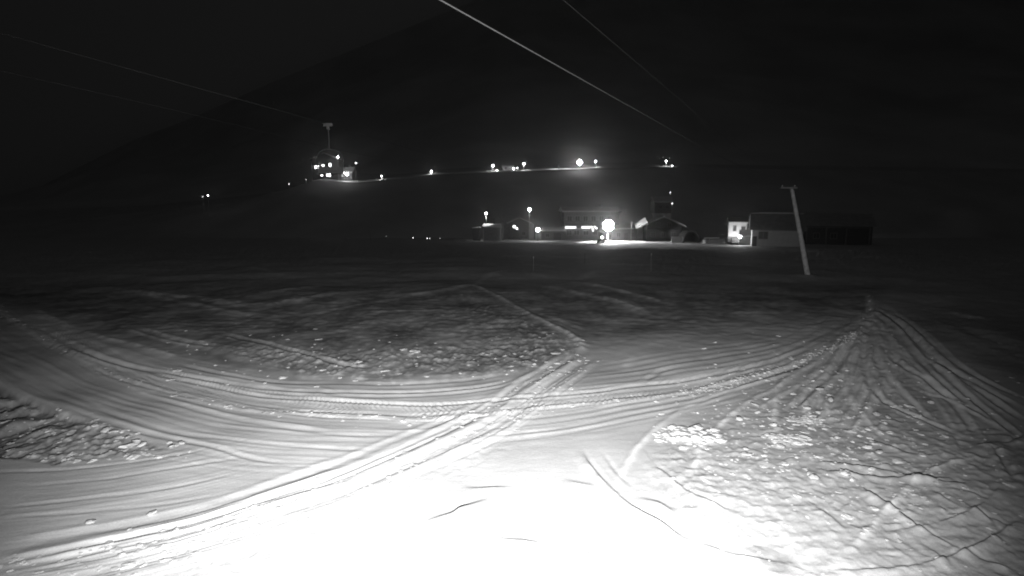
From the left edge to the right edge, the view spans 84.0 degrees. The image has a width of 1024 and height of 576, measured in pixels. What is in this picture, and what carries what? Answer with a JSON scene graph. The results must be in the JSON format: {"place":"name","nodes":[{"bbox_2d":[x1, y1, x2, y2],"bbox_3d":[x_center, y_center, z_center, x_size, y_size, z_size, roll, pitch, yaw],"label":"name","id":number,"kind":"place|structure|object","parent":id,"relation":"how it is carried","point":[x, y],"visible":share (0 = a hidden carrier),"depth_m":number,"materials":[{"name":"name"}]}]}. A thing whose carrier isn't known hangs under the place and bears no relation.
{"place":"outdoors","nodes":[
{"label":"outdoors","id":0,"kind":"place"},
{"bbox_2d":[2,71,394,159],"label":"lift cable","id":1,"kind":"object","parent":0,"point":[140,102],"visible":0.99,"depth_m":27.32,"materials":[{"name":"metal"}]},
{"bbox_2d":[1,33,435,156],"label":"lift cable","id":2,"kind":"object","parent":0,"point":[167,79],"visible":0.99,"depth_m":27.32,"materials":[{"name":"metal"}]},
{"bbox_2d":[316,123,342,180],"bbox_3d":[-14.981,-11.121,46.594,2.100,4.673,1.046,-2,9,-14],"label":"lift chair","id":3,"kind":"object","parent":2,"relation":"hanging from","point":[323,170],"visible":1,"depth_m":46.83,"materials":[{"name":"metal"}]},
{"bbox_2d":[0,0,475,195],"label":"sky","id":4,"kind":"structure","parent":0,"point":[231,48],"materials":[{"name":"black"}]},
{"bbox_2d":[0,237,1023,575],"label":"ground","id":5,"kind":"structure","parent":0,"point":[566,489],"depth_m":16.80,"materials":[{"name":"white snow"}]},
{"bbox_2d":[85,519,95,523],"bbox_3d":[-7.886,4.371,10.648,0.157,0.068,0.167,-3,9,-17],"label":"snow clump","id":6,"kind":"object","parent":5,"relation":"on","point":[90,521],"visible":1,"depth_m":10.62,"materials":[{"name":"white snow"}]},
{"bbox_2d":[99,427,109,432],"bbox_3d":[-10.647,3.713,14.871,0.251,0.107,0.244,6,10,31],"label":"snow clump","id":7,"kind":"object","parent":5,"relation":"on","point":[104,429],"visible":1,"depth_m":14.84,"materials":[{"name":"white snow"}]},
{"bbox_2d":[137,442,146,446],"bbox_3d":[-9.120,3.854,14.025,0.230,0.076,0.166,-25,29,-38],"label":"snow clump","id":8,"kind":"object","parent":5,"relation":"on","point":[141,444],"visible":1,"depth_m":13.99,"materials":[{"name":"white snow"}]},
{"bbox_2d":[146,510,156,515],"bbox_3d":[-6.932,4.326,10.937,0.223,0.054,0.172,-17,14,-1],"label":"snow clump","id":9,"kind":"object","parent":5,"relation":"on","point":[151,512],"visible":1,"depth_m":10.90,"materials":[{"name":"white snow"}]},
{"bbox_2d":[472,227,480,240],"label":"hut","id":10,"kind":"object","parent":5,"relation":"on","point":[476,233],"visible":0.88,"depth_m":162.77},
{"bbox_2d":[482,223,501,240],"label":"shelter","id":11,"kind":"object","parent":5,"relation":"on","point":[491,232],"visible":0.79,"depth_m":163.56,"materials":[{"name":"metal"}]},
{"bbox_2d":[0,295,1022,575],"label":"snow crumbs","id":12,"kind":"object","parent":5,"relation":"on","point":[308,521],"visible":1,"depth_m":13.48,"materials":[{"name":"white snow"}]},
{"bbox_2d":[506,216,531,238],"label":"chalet","id":13,"kind":"object","parent":5,"relation":"on","point":[513,231],"visible":0.95,"depth_m":183.29,"materials":[{"name":"white"}]},
{"bbox_2d":[528,208,530,240],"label":"street lamp","id":14,"kind":"object","parent":5,"relation":"on","point":[529,209],"visible":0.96,"depth_m":163.93,"materials":[{"name":"metal"}]},
{"bbox_2d":[540,227,566,239],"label":"garage","id":15,"kind":"structure","parent":5,"relation":"on","point":[552,233],"depth_m":171.59,"materials":[{"name":"grey paint"}]},
{"bbox_2d":[554,233,560,239],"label":"door","id":16,"kind":"structure","parent":15,"relation":"in","point":[557,236],"depth_m":171.61,"materials":[{"name":"metal"}]},
{"bbox_2d":[559,205,621,239],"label":"hotel","id":17,"kind":"structure","parent":5,"relation":"on","point":[581,223],"depth_m":171.01,"materials":[{"name":"paint"}]},
{"bbox_2d":[583,230,588,234],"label":"window","id":18,"kind":"structure","parent":17,"relation":"in","point":[585,232],"depth_m":171.44,"materials":[{"name":"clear glass"}]},
{"bbox_2d":[597,231,604,242],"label":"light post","id":19,"kind":"object","parent":5,"relation":"on","point":[600,235],"visible":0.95,"depth_m":143.36,"materials":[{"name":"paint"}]},
{"bbox_2d":[603,220,613,240],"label":"floodlight","id":20,"kind":"object","parent":5,"relation":"on","point":[605,223],"visible":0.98,"depth_m":156.97,"materials":[{"name":"metal"}]},
{"bbox_2d":[609,223,638,239],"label":"annexe","id":21,"kind":"structure","parent":5,"relation":"on","point":[621,231],"depth_m":169.58,"materials":[{"name":"grey paint"}]},
{"bbox_2d":[634,218,647,240],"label":"lean to","id":22,"kind":"object","parent":5,"relation":"on","point":[640,223],"visible":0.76,"depth_m":162.20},
{"bbox_2d":[642,213,685,239],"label":"dark chalet","id":23,"kind":"object","parent":5,"relation":"on","point":[660,227],"visible":0.94,"depth_m":167.35,"materials":[{"name":"paint"}]},
{"bbox_2d":[671,230,700,242],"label":"arched shelter","id":24,"kind":"object","parent":5,"relation":"on","point":[687,235],"visible":0.97,"depth_m":146.44,"materials":[{"name":"paint"}]},
{"bbox_2d":[652,424,726,444],"bbox_3d":[4.500,3.757,14.617,1.876,0.204,1.245,0,9,0],"label":"snow heap","id":25,"kind":"object","parent":5,"relation":"on","point":[693,433],"visible":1,"depth_m":14.48,"materials":[{"name":"white snow"}]},
{"bbox_2d":[699,238,727,243],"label":"snow bank","id":26,"kind":"structure","parent":5,"relation":"on","point":[716,241],"depth_m":140.57,"materials":[{"name":"grey snow"}]},
{"bbox_2d":[704,237,731,243],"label":"barrier","id":27,"kind":"object","parent":5,"relation":"on","point":[717,237],"visible":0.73,"depth_m":138.38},
{"bbox_2d":[727,217,749,242],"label":"white house","id":28,"kind":"structure","parent":5,"relation":"on","point":[736,225],"depth_m":148.05,"materials":[{"name":"clear paint"}]},
{"bbox_2d":[739,230,750,244],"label":"shed","id":29,"kind":"structure","parent":5,"relation":"on","point":[745,238],"depth_m":131.42,"materials":[{"name":"metal"}]},
{"bbox_2d":[741,452,752,455],"bbox_3d":[5.546,3.924,13.467,0.255,0.064,0.330,-7,-1,-23],"label":"snow clump","id":30,"kind":"object","parent":5,"relation":"on","point":[746,453],"visible":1,"depth_m":13.41,"materials":[{"name":"white snow"}]},
{"bbox_2d":[749,212,806,246],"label":"house","id":31,"kind":"structure","parent":5,"relation":"on","point":[776,229],"depth_m":121.56,"materials":[{"name":"paint"}]},
{"bbox_2d":[752,236,756,245],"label":"door","id":32,"kind":"structure","parent":31,"relation":"in","point":[754,241],"depth_m":122.40,"materials":[{"name":"metal"}]},
{"bbox_2d":[758,231,768,238],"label":"window","id":33,"kind":"structure","parent":31,"relation":"in","point":[762,234],"depth_m":121.63,"materials":[{"name":"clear glass"}]},
{"bbox_2d":[776,443,785,447],"bbox_3d":[6.552,3.836,13.881,0.177,0.052,0.276,-4,9,-13],"label":"snow clump","id":34,"kind":"object","parent":5,"relation":"on","point":[781,445],"visible":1,"depth_m":13.85,"materials":[{"name":"white snow"}]},
{"bbox_2d":[764,433,812,445],"bbox_3d":[6.980,3.780,14.246,1.084,0.099,0.716,0,9,0],"label":"snow heap","id":35,"kind":"object","parent":5,"relation":"on","point":[792,439],"visible":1,"depth_m":14.23,"materials":[{"name":"white snow"}]},
{"bbox_2d":[780,185,809,274],"bbox_3d":[26.134,-5.098,52.413,3.502,8.672,0.520,0,9,0],"label":"utility pole","id":36,"kind":"object","parent":5,"relation":"on","point":[802,244],"visible":0.98,"depth_m":52.27,"materials":[{"name":"wood"}]},
{"bbox_2d":[783,414,825,425],"bbox_3d":[7.994,3.604,15.513,1.099,0.104,0.796,0,9,0],"label":"snow heap","id":37,"kind":"object","parent":5,"relation":"on","point":[809,420],"visible":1,"depth_m":15.45,"materials":[{"name":"white snow"}]},
{"bbox_2d":[808,474,819,479],"bbox_3d":[6.527,4.095,12.290,0.252,0.068,0.213,7,28,25],"label":"snow clump","id":38,"kind":"object","parent":5,"relation":"on","point":[813,476],"visible":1,"depth_m":12.28,"materials":[{"name":"white snow"}]},
{"bbox_2d":[803,213,876,244],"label":"barn","id":39,"kind":"structure","parent":5,"relation":"on","point":[843,229],"depth_m":132.92,"materials":[{"name":"black wood"}]},
{"bbox_2d":[813,233,819,238],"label":"window","id":40,"kind":"structure","parent":39,"relation":"in","point":[815,235],"depth_m":134.16,"materials":[{"name":"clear glass"}]},
{"bbox_2d":[830,233,836,238],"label":"window","id":41,"kind":"structure","parent":39,"relation":"in","point":[833,235],"depth_m":132.97,"materials":[{"name":"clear glass"}]},
{"bbox_2d":[840,470,850,475],"bbox_3d":[7.274,4.040,12.406,0.198,0.087,0.194,-3,9,-17],"label":"snow clump","id":42,"kind":"object","parent":5,"relation":"on","point":[843,472],"visible":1,"depth_m":12.37,"materials":[{"name":"white snow"}]},
{"bbox_2d":[863,445,872,448],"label":"snow clump","id":43,"kind":"object","parent":5,"relation":"on","point":[867,446],"visible":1,"depth_m":13.77,"materials":[{"name":"white snow"}]},
{"bbox_2d":[0,0,1023,210],"bbox_3d":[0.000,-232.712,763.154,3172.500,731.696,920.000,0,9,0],"label":"mountain","id":44,"kind":"structure","parent":0,"point":[901,83],"depth_m":598.14,"materials":[{"name":"black"}]},
{"bbox_2d":[0,162,1023,237],"bbox_3d":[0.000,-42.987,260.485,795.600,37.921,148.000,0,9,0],"label":"hill","id":45,"kind":"structure","parent":0,"point":[896,202],"depth_m":224.19,"materials":[{"name":"black"}]},
{"bbox_2d":[309,152,343,180],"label":"hillside house","id":46,"kind":"structure","parent":45,"relation":"on","point":[326,159],"depth_m":259.41,"materials":[{"name":"white"}]},
{"bbox_2d":[338,166,356,180],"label":"hillside house","id":47,"kind":"structure","parent":45,"relation":"on","point":[351,172],"depth_m":260.38,"materials":[{"name":"paint"}]},
{"bbox_2d":[502,164,513,169],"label":"ridge hut","id":48,"kind":"object","parent":45,"relation":"on","point":[507,166],"visible":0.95,"depth_m":260.59,"materials":[{"name":"paint"}]},
{"bbox_2d":[649,196,673,217],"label":"chalet","id":49,"kind":"object","parent":45,"relation":"on","point":[661,205],"visible":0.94,"depth_m":203.22,"materials":[{"name":"black wood"}]},
{"bbox_2d":[440,0,756,171],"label":"lift cable","id":50,"kind":"object","parent":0,"point":[556,64],"visible":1,"depth_m":18.24,"materials":[{"name":"metal"}]},
{"bbox_2d":[566,2,766,168],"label":"lift cable","id":51,"kind":"object","parent":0,"point":[642,67],"visible":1,"depth_m":31.56,"materials":[{"name":"metal"}]}
]}

